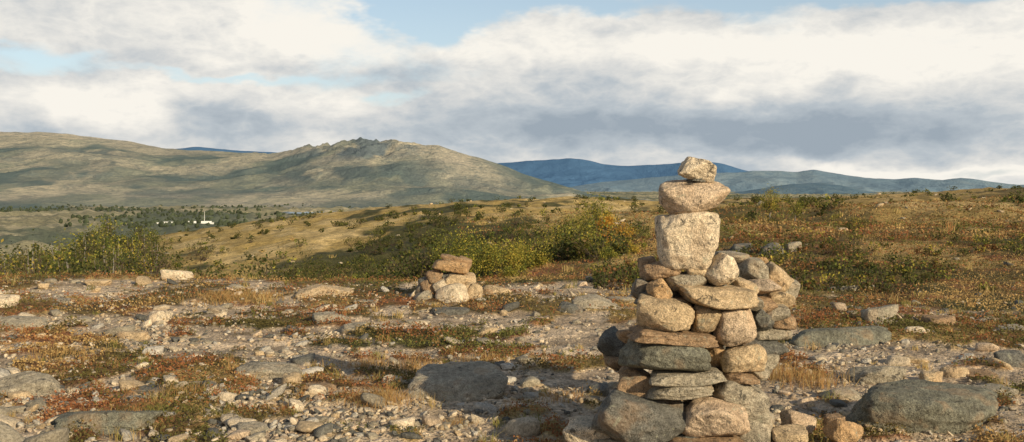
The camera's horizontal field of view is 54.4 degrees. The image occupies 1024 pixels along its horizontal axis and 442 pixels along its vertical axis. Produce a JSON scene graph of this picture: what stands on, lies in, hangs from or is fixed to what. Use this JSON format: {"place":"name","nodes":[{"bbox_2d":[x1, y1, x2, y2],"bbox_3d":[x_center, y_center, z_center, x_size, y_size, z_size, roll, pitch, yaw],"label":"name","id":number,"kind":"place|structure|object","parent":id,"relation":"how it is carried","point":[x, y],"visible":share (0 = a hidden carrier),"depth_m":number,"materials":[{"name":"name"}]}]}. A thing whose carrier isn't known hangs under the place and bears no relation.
{"place":"outdoors","nodes":[
{"label":"outdoors","id":0,"kind":"place"},
{"bbox_2d":[0,132,653,209],"bbox_3d":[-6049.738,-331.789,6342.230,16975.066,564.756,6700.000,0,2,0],"label":"mountain","id":1,"kind":"structure","parent":0,"point":[38,169],"depth_m":4261.12,"materials":[{"name":"green plant"}]},
{"bbox_2d":[179,147,746,186],"bbox_3d":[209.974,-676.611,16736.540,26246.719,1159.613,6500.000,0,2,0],"label":"distant mountain","id":2,"kind":"structure","parent":0,"point":[569,172],"depth_m":16388.37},
{"bbox_2d":[0,191,939,266],"bbox_3d":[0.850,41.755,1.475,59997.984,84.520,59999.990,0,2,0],"label":"valley floor","id":3,"kind":"structure","parent":0,"point":[17,224],"depth_m":2068.11,"materials":[{"name":"green plant"}]},
{"bbox_2d":[0,215,146,266],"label":"birch grove","id":4,"kind":"object","parent":3,"relation":"on","point":[108,228],"visible":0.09,"depth_m":118.46,"materials":[{"name":"green plant"}]},
{"bbox_2d":[0,203,350,228],"bbox_3d":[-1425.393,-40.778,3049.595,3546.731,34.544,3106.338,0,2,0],"label":"distant forest","id":5,"kind":"object","parent":3,"relation":"on","point":[184,222],"visible":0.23,"depth_m":2131.54,"materials":[{"name":"green plant"}]},
{"bbox_2d":[156,221,213,223],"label":"warehouse","id":6,"kind":"structure","parent":3,"relation":"on","point":[204,222],"depth_m":1897.22,"materials":[{"name":"white"}]},
{"bbox_2d":[0,187,1023,441],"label":"ground","id":7,"kind":"structure","parent":0,"point":[328,241],"depth_m":11.69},
{"bbox_2d":[0,294,19,307],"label":"boulder","id":8,"kind":"object","parent":7,"relation":"on","point":[8,299],"visible":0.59,"depth_m":12.08,"materials":[{"name":"stone"}]},
{"bbox_2d":[0,315,47,329],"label":"boulder","id":9,"kind":"object","parent":7,"relation":"on","point":[16,321],"visible":0.51,"depth_m":10.34,"materials":[{"name":"stone"}]},
{"bbox_2d":[0,371,60,395],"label":"boulder","id":10,"kind":"object","parent":7,"relation":"on","point":[34,382],"visible":0.69,"depth_m":7.22,"materials":[{"name":"stone"}]},
{"bbox_2d":[44,298,74,302],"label":"boulder","id":11,"kind":"object","parent":7,"relation":"on","point":[67,300],"visible":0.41,"depth_m":12.59,"materials":[{"name":"stone"}]},
{"bbox_2d":[22,343,101,359],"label":"grass tuft","id":12,"kind":"object","parent":7,"relation":"on","point":[57,350],"visible":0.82,"depth_m":8.84,"materials":[{"name":"brown plant"}]},
{"bbox_2d":[0,222,187,276],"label":"birch grove","id":13,"kind":"object","parent":7,"relation":"on","point":[94,250],"visible":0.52,"depth_m":66.50,"materials":[{"name":"green plant"}]},
{"bbox_2d":[84,279,111,285],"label":"boulder","id":14,"kind":"object","parent":7,"relation":"on","point":[102,282],"visible":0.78,"depth_m":14.97,"materials":[{"name":"stone"}]},
{"bbox_2d":[52,409,170,434],"bbox_3d":[-2.577,1.247,6.243,0.787,0.178,0.520,0,2,0],"label":"boulder","id":15,"kind":"object","parent":7,"relation":"on","point":[105,420],"visible":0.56,"depth_m":6.04,"materials":[{"name":"stone"}]},
{"bbox_2d":[116,331,150,340],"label":"boulder","id":16,"kind":"object","parent":7,"relation":"on","point":[136,335],"visible":0.74,"depth_m":9.86,"materials":[{"name":"stone"}]},
{"bbox_2d":[78,403,189,435],"bbox_3d":[-2.437,1.227,6.218,0.832,0.136,0.590,1,2,16],"label":"grass tuft","id":17,"kind":"object","parent":7,"relation":"on","point":[128,410],"visible":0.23,"depth_m":6.28,"materials":[{"name":"brown plant"}]},
{"bbox_2d":[131,384,168,394],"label":"boulder","id":18,"kind":"object","parent":7,"relation":"on","point":[150,388],"visible":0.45,"depth_m":7.09,"materials":[{"name":"stone"}]},
{"bbox_2d":[146,311,173,322],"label":"boulder","id":19,"kind":"object","parent":7,"relation":"on","point":[154,316],"visible":0.48,"depth_m":11.01,"materials":[{"name":"stone"}]},
{"bbox_2d":[160,269,193,280],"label":"boulder","id":20,"kind":"object","parent":7,"relation":"on","point":[172,274],"visible":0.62,"depth_m":16.00,"materials":[{"name":"stone"}]},
{"bbox_2d":[123,373,231,401],"bbox_3d":[-2.417,1.181,7.120,0.753,0.136,0.765,-1,2,-34],"label":"grass tuft","id":21,"kind":"object","parent":7,"relation":"on","point":[164,389],"visible":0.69,"depth_m":7.05,"materials":[{"name":"brown plant"}]},
{"bbox_2d":[172,381,218,388],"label":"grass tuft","id":22,"kind":"object","parent":7,"relation":"on","point":[197,383],"visible":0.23,"depth_m":7.28,"materials":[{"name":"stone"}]},
{"bbox_2d":[206,306,228,313],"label":"boulder","id":23,"kind":"object","parent":7,"relation":"on","point":[217,309],"visible":0.67,"depth_m":11.90,"materials":[{"name":"stone"}]},
{"bbox_2d":[153,286,297,305],"bbox_3d":[-3.634,0.994,13.178,2.094,0.202,1.756,1,2,27],"label":"grass tuft","id":24,"kind":"object","parent":7,"relation":"on","point":[236,296],"visible":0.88,"depth_m":13.17,"materials":[{"name":"brown plant"}]},
{"bbox_2d":[236,421,268,431],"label":"boulder","id":25,"kind":"object","parent":7,"relation":"on","point":[257,426],"visible":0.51,"depth_m":5.95,"materials":[{"name":"stone"}]},
{"bbox_2d":[235,361,301,380],"bbox_3d":[-1.879,1.180,7.746,0.515,0.168,0.412,0,2,0],"label":"boulder","id":26,"kind":"object","parent":7,"relation":"on","point":[273,371],"visible":0.61,"depth_m":7.61,"materials":[{"name":"stone"}]},
{"bbox_2d":[238,397,336,416],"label":"grass tuft","id":27,"kind":"object","parent":7,"relation":"on","point":[275,406],"visible":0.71,"depth_m":6.44,"materials":[{"name":"brown plant"}]},
{"bbox_2d":[286,253,334,279],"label":"willow bush","id":28,"kind":"object","parent":7,"relation":"on","point":[307,269],"visible":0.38,"depth_m":55.25,"materials":[{"name":"green plant"}]},
{"bbox_2d":[300,383,336,391],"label":"boulder","id":29,"kind":"object","parent":7,"relation":"on","point":[328,385],"visible":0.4,"depth_m":7.14,"materials":[{"name":"stone"}]},
{"bbox_2d":[295,284,352,299],"bbox_3d":[-2.506,0.974,13.491,0.798,0.237,0.624,0,2,0],"label":"boulder","id":30,"kind":"object","parent":7,"relation":"on","point":[315,289],"visible":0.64,"depth_m":13.25,"materials":[{"name":"stone"}]},
{"bbox_2d":[311,311,350,323],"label":"boulder","id":31,"kind":"object","parent":7,"relation":"on","point":[319,316],"visible":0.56,"depth_m":10.98,"materials":[{"name":"stone"}]},
{"bbox_2d":[45,207,652,280],"bbox_3d":[-14.251,2.362,54.731,43.230,7.491,63.175,0,2,0],"label":"shrub thicket","id":32,"kind":"object","parent":7,"relation":"on","point":[394,271],"visible":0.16,"depth_m":26.75,"materials":[{"name":"green plant"}]},
{"bbox_2d":[338,322,368,332],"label":"boulder","id":33,"kind":"object","parent":7,"relation":"on","point":[349,326],"visible":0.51,"depth_m":10.36,"materials":[{"name":"stone"}]},
{"bbox_2d":[335,244,393,277],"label":"willow bush","id":34,"kind":"object","parent":7,"relation":"on","point":[362,264],"visible":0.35,"depth_m":50.27,"materials":[{"name":"green plant"}]},
{"bbox_2d":[352,299,376,304],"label":"boulder","id":35,"kind":"object","parent":7,"relation":"on","point":[364,301],"visible":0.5,"depth_m":12.54,"materials":[{"name":"stone"}]},
{"bbox_2d":[334,352,398,368],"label":"grass tuft","id":36,"kind":"object","parent":7,"relation":"on","point":[365,363],"visible":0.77,"depth_m":8.34,"materials":[{"name":"brown plant"}]},
{"bbox_2d":[324,379,444,411],"bbox_3d":[-0.883,1.176,6.693,0.887,0.154,0.653,0,2,0],"label":"grass tuft","id":37,"kind":"object","parent":7,"relation":"on","point":[392,397],"visible":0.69,"depth_m":6.70,"materials":[{"name":"plant"}]},
{"bbox_2d":[382,374,403,383],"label":"boulder","id":38,"kind":"object","parent":7,"relation":"on","point":[389,379],"visible":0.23,"depth_m":7.35,"materials":[{"name":"stone"}]},
{"bbox_2d":[405,319,429,324],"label":"boulder","id":39,"kind":"object","parent":7,"relation":"on","point":[410,321],"visible":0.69,"depth_m":10.78,"materials":[{"name":"stone"}]},
{"bbox_2d":[379,354,460,373],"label":"grass tuft","id":40,"kind":"object","parent":7,"relation":"on","point":[413,367],"visible":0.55,"depth_m":8.01,"materials":[{"name":"brown plant"}]},
{"bbox_2d":[407,252,443,279],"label":"willow bush","id":41,"kind":"object","parent":7,"relation":"on","point":[420,269],"visible":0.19,"depth_m":24.92,"materials":[{"name":"green plant"}]},
{"bbox_2d":[418,242,456,263],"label":"willow bush","id":42,"kind":"object","parent":7,"relation":"on","point":[435,251],"visible":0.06,"depth_m":35.95,"materials":[{"name":"green plant"}]},
{"bbox_2d":[413,254,486,302],"bbox_3d":[-0.809,0.779,13.064,0.975,0.717,1.026,0,2,0],"label":"stone cairn","id":43,"kind":"object","parent":7,"relation":"on","point":[457,281],"visible":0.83,"depth_m":12.78,"materials":[{"name":"stone"}]},
{"bbox_2d":[432,307,469,315],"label":"boulder","id":44,"kind":"object","parent":7,"relation":"on","point":[448,311],"visible":0.89,"depth_m":11.66,"materials":[{"name":"stone"}]},
{"bbox_2d":[417,414,487,429],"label":"grass tuft","id":45,"kind":"object","parent":7,"relation":"on","point":[460,422],"visible":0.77,"depth_m":6.25,"materials":[{"name":"brown plant"}]},
{"bbox_2d":[404,360,507,401],"bbox_3d":[-0.388,1.189,7.088,0.725,0.301,0.580,0,2,0],"label":"boulder","id":46,"kind":"object","parent":7,"relation":"on","point":[463,381],"visible":0.74,"depth_m":6.94,"materials":[{"name":"stone"}]},
{"bbox_2d":[417,218,506,278],"bbox_3d":[-1.212,0.750,24.122,2.254,1.740,2.118,2,3,43],"label":"willow bush","id":47,"kind":"object","parent":7,"relation":"on","point":[467,243],"visible":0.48,"depth_m":24.08,"materials":[{"name":"green plant"}]},
{"bbox_2d":[462,234,505,274],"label":"willow bush","id":48,"kind":"object","parent":7,"relation":"on","point":[483,249],"visible":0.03,"depth_m":30.99,"materials":[{"name":"green plant"}]},
{"bbox_2d":[456,347,518,362],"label":"grass tuft","id":49,"kind":"object","parent":7,"relation":"on","point":[472,359],"visible":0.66,"depth_m":8.61,"materials":[{"name":"brown plant"}]},
{"bbox_2d":[483,288,492,294],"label":"boulder","id":50,"kind":"object","parent":7,"relation":"on","point":[488,291],"visible":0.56,"depth_m":13.25,"materials":[{"name":"stone"}]},
{"bbox_2d":[483,285,511,294],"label":"boulder","id":51,"kind":"object","parent":7,"relation":"on","point":[495,289],"visible":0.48,"depth_m":13.37,"materials":[{"name":"stone"}]},
{"bbox_2d":[473,237,533,276],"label":"willow bush","id":52,"kind":"object","parent":7,"relation":"on","point":[514,260],"visible":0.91,"depth_m":23.88,"materials":[{"name":"green plant"}]},
{"bbox_2d":[0,312,1023,441],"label":"heather mat","id":53,"kind":"object","parent":7,"relation":"on","point":[398,373],"visible":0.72,"depth_m":8.04,"materials":[{"name":"brown plant"}]},
{"bbox_2d":[0,228,1023,335],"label":"heather mat","id":54,"kind":"object","parent":7,"relation":"on","point":[370,278],"visible":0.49,"depth_m":13.62,"materials":[{"name":"brown plant"}]},
{"bbox_2d":[0,275,1023,441],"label":"gravel","id":55,"kind":"structure","parent":7,"relation":"on","point":[278,433],"depth_m":7.18,"materials":[{"name":"grey gravel"}]},
{"bbox_2d":[1,293,1022,441],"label":"grass tufts","id":56,"kind":"object","parent":7,"relation":"on","point":[1008,436],"visible":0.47,"depth_m":7.83,"materials":[{"name":"brown plant"}]},
{"bbox_2d":[0,278,1023,441],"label":"scattered stones","id":57,"kind":"object","parent":7,"relation":"on","point":[317,426],"visible":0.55,"depth_m":7.24,"materials":[{"name":"grey stone"}]},
{"bbox_2d":[0,206,1023,441],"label":"scattered stones","id":58,"kind":"object","parent":7,"relation":"on","point":[8,433],"visible":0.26,"depth_m":7.20,"materials":[{"name":"grey stone"}]},
{"bbox_2d":[4,243,1023,308],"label":"grass tufts","id":59,"kind":"object","parent":7,"relation":"on","point":[263,296],"visible":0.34,"depth_m":14.63,"materials":[{"name":"green plant"}]},
{"bbox_2d":[498,263,531,277],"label":"willow bush","id":60,"kind":"object","parent":7,"relation":"on","point":[511,271],"visible":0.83,"depth_m":20.95,"materials":[{"name":"green plant"}]},
{"bbox_2d":[509,232,556,269],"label":"willow bush","id":61,"kind":"object","parent":7,"relation":"on","point":[532,264],"visible":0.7,"depth_m":24.76,"materials":[{"name":"green plant"}]},
{"bbox_2d":[538,219,566,250],"bbox_3d":[1.270,0.736,32.081,1.032,1.594,1.284,2,3,44],"label":"birch tree","id":62,"kind":"object","parent":7,"relation":"on","point":[553,232],"visible":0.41,"depth_m":31.91,"materials":[{"name":"green plant"}]},
{"bbox_2d":[521,384,603,403],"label":"grass tuft","id":63,"kind":"object","parent":7,"relation":"on","point":[556,395],"visible":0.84,"depth_m":6.99,"materials":[{"name":"brown plant"}]},
{"bbox_2d":[549,218,586,260],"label":"willow bush","id":64,"kind":"object","parent":7,"relation":"on","point":[570,253],"visible":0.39,"depth_m":26.04,"materials":[{"name":"green plant"}]},
{"bbox_2d":[552,208,585,239],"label":"birch tree","id":65,"kind":"object","parent":7,"relation":"on","point":[567,221],"visible":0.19,"depth_m":40.08,"materials":[{"name":"green plant"}]},
{"bbox_2d":[557,301,582,313],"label":"boulder","id":66,"kind":"object","parent":7,"relation":"on","point":[575,308],"visible":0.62,"depth_m":11.66,"materials":[{"name":"stone"}]},
{"bbox_2d":[134,184,1023,277],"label":"hillside scrub","id":67,"kind":"object","parent":7,"relation":"on","point":[754,200],"visible":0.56,"depth_m":84.83,"materials":[{"name":"green plant"}]},
{"bbox_2d":[156,192,1004,275],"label":"hillside stones","id":68,"kind":"object","parent":7,"relation":"on","point":[881,204],"visible":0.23,"depth_m":75.73,"materials":[{"name":"grey stone"}]},
{"bbox_2d":[145,202,1021,275],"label":"grass tufts","id":69,"kind":"object","parent":7,"relation":"on","point":[778,215],"visible":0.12,"depth_m":56.47,"materials":[{"name":"green plant"}]},
{"bbox_2d":[571,229,617,258],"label":"willow bush","id":70,"kind":"object","parent":7,"relation":"on","point":[586,245],"visible":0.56,"depth_m":24.73,"materials":[{"name":"green plant"}]},
{"bbox_2d":[572,294,619,309],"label":"boulder","id":71,"kind":"object","parent":7,"relation":"on","point":[583,301],"visible":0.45,"depth_m":11.93,"materials":[{"name":"stone"}]},
{"bbox_2d":[565,192,633,239],"bbox_3d":[3.078,0.095,38.042,2.558,2.596,2.439,-2,3,-45],"label":"bush","id":72,"kind":"object","parent":7,"relation":"on","point":[595,216],"visible":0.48,"depth_m":37.89,"materials":[{"name":"green plant"}]},
{"bbox_2d":[595,207,618,244],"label":"bush","id":73,"kind":"object","parent":7,"relation":"on","point":[608,219],"visible":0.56,"depth_m":30.94,"materials":[{"name":"yellow plant"}]},
{"bbox_2d":[595,246,619,259],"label":"willow bush","id":74,"kind":"object","parent":7,"relation":"on","point":[604,252],"visible":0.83,"depth_m":22.94,"materials":[{"name":"green plant"}]},
{"bbox_2d":[606,296,634,303],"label":"boulder","id":75,"kind":"object","parent":7,"relation":"on","point":[621,299],"visible":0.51,"depth_m":12.56,"materials":[{"name":"stone"}]},
{"bbox_2d":[612,218,641,240],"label":"bush","id":76,"kind":"object","parent":7,"relation":"on","point":[623,229],"visible":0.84,"depth_m":35.94,"materials":[{"name":"green plant"}]},
{"bbox_2d":[607,238,648,254],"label":"willow bush","id":77,"kind":"object","parent":7,"relation":"on","point":[633,248],"visible":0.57,"depth_m":24.91,"materials":[{"name":"green plant"}]},
{"bbox_2d":[636,226,649,239],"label":"juniper bush","id":78,"kind":"object","parent":7,"relation":"on","point":[642,233],"visible":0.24,"depth_m":54.98,"materials":[{"name":"green plant"}]},
{"bbox_2d":[563,156,863,441],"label":"stone cairn","id":79,"kind":"object","parent":7,"relation":"on","point":[701,338],"visible":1,"depth_m":5.45,"materials":[{"name":"stone"}]},
{"bbox_2d":[457,195,1023,278],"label":"heather mat","id":80,"kind":"object","parent":7,"relation":"on","point":[905,227],"visible":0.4,"depth_m":34.20,"materials":[{"name":"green plant"}]},
{"bbox_2d":[729,243,756,254],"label":"boulder","id":81,"kind":"object","parent":7,"relation":"on","point":[737,246],"visible":0.43,"depth_m":22.06,"materials":[{"name":"stone"}]},
{"bbox_2d":[757,183,786,218],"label":"birch tree","id":82,"kind":"object","parent":7,"relation":"on","point":[769,205],"visible":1,"depth_m":49.89,"materials":[{"name":"green plant"}]},
{"bbox_2d":[761,242,783,253],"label":"boulder","id":83,"kind":"object","parent":7,"relation":"on","point":[771,245],"visible":0.37,"depth_m":21.45,"materials":[{"name":"stone"}]},
{"bbox_2d":[766,359,819,382],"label":"grass tuft","id":84,"kind":"object","parent":7,"relation":"on","point":[782,372],"visible":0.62,"depth_m":7.77,"materials":[{"name":"brown plant"}]},
{"bbox_2d":[785,241,801,251],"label":"boulder","id":85,"kind":"object","parent":7,"relation":"on","point":[794,245],"visible":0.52,"depth_m":21.78,"materials":[{"name":"stone"}]},
{"bbox_2d":[784,199,810,221],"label":"birch tree","id":86,"kind":"object","parent":7,"relation":"on","point":[795,213],"visible":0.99,"depth_m":51.97,"materials":[{"name":"green plant"}]},
{"bbox_2d":[586,189,1023,294],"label":"heath scrub","id":87,"kind":"object","parent":7,"relation":"on","point":[602,281],"visible":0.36,"depth_m":18.32,"materials":[{"name":"green plant"}]},
{"bbox_2d":[771,358,869,391],"bbox_3d":[2.274,1.145,7.623,0.774,0.255,0.645,0,2,0],"label":"grass tuft","id":88,"kind":"object","parent":7,"relation":"on","point":[822,381],"visible":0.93,"depth_m":7.51,"materials":[{"name":"brown plant"}]},
{"bbox_2d":[788,326,891,346],"bbox_3d":[3.123,1.135,9.584,1.078,0.231,0.551,0,2,0],"label":"boulder","id":89,"kind":"object","parent":7,"relation":"on","point":[863,335],"visible":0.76,"depth_m":9.43,"materials":[{"name":"stone"}]},
{"bbox_2d":[818,387,861,399],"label":"boulder","id":90,"kind":"object","parent":7,"relation":"on","point":[844,392],"visible":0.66,"depth_m":7.04,"materials":[{"name":"stone"}]},
{"bbox_2d":[823,285,858,290],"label":"boulder","id":91,"kind":"object","parent":7,"relation":"on","point":[846,286],"visible":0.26,"depth_m":14.50,"materials":[{"name":"stone"}]},
{"bbox_2d":[843,366,906,384],"bbox_3d":[2.823,1.214,7.786,0.478,0.205,0.383,0,2,0],"label":"boulder","id":92,"kind":"object","parent":7,"relation":"on","point":[880,374],"visible":0.74,"depth_m":7.64,"materials":[{"name":"stone"}]},
{"bbox_2d":[860,304,898,323],"bbox_3d":[3.974,1.059,10.744,0.389,0.321,0.311,0,2,0],"label":"boulder","id":93,"kind":"object","parent":7,"relation":"on","point":[874,313],"visible":0.6,"depth_m":10.62,"materials":[{"name":"stone"}]},
{"bbox_2d":[909,357,929,363],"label":"boulder","id":94,"kind":"object","parent":7,"relation":"on","point":[915,360],"visible":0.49,"depth_m":8.42,"materials":[{"name":"stone"}]},
{"bbox_2d":[845,379,998,433],"bbox_3d":[2.565,1.228,6.343,0.984,0.383,0.787,0,2,0],"label":"boulder","id":95,"kind":"object","parent":7,"relation":"on","point":[919,405],"visible":0.73,"depth_m":6.05,"materials":[{"name":"stone"}]},
{"bbox_2d":[919,371,942,381],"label":"boulder","id":96,"kind":"object","parent":7,"relation":"on","point":[935,376],"visible":0.61,"depth_m":7.64,"materials":[{"name":"stone"}]},
{"bbox_2d":[921,315,955,325],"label":"boulder","id":97,"kind":"object","parent":7,"relation":"on","point":[945,319],"visible":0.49,"depth_m":10.41,"materials":[{"name":"stone"}]},
{"bbox_2d":[939,366,968,377],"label":"boulder","id":98,"kind":"object","parent":7,"relation":"on","point":[953,372],"visible":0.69,"depth_m":7.75,"materials":[{"name":"stone"}]},
{"bbox_2d":[966,368,997,378],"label":"boulder","id":99,"kind":"object","parent":7,"relation":"on","point":[983,372],"visible":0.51,"depth_m":7.78,"materials":[{"name":"stone"}]},
{"bbox_2d":[972,383,1018,395],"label":"boulder","id":100,"kind":"object","parent":7,"relation":"on","point":[993,387],"visible":0.34,"depth_m":7.11,"materials":[{"name":"stone"}]},
{"bbox_2d":[993,350,1023,367],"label":"boulder","id":101,"kind":"object","parent":7,"relation":"on","point":[1013,358],"visible":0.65,"depth_m":8.24,"materials":[{"name":"stone"}]},
{"bbox_2d":[993,324,1023,329],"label":"boulder","id":102,"kind":"object","parent":7,"relation":"on","point":[1011,327],"visible":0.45,"depth_m":10.09,"materials":[{"name":"stone"}]},
{"bbox_2d":[0,0,1023,184],"label":"sky","id":103,"kind":"structure","parent":0,"point":[883,89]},
{"bbox_2d":[570,170,1023,191],"bbox_3d":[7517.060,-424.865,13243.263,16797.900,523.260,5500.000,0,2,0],"label":"distant mountain","id":104,"kind":"structure","parent":0,"point":[742,181],"depth_m":12863.80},
{"bbox_2d":[731,183,981,193],"bbox_3d":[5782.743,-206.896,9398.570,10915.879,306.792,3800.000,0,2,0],"label":"distant mountain","id":105,"kind":"structure","parent":0,"point":[814,188],"depth_m":9169.36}
]}

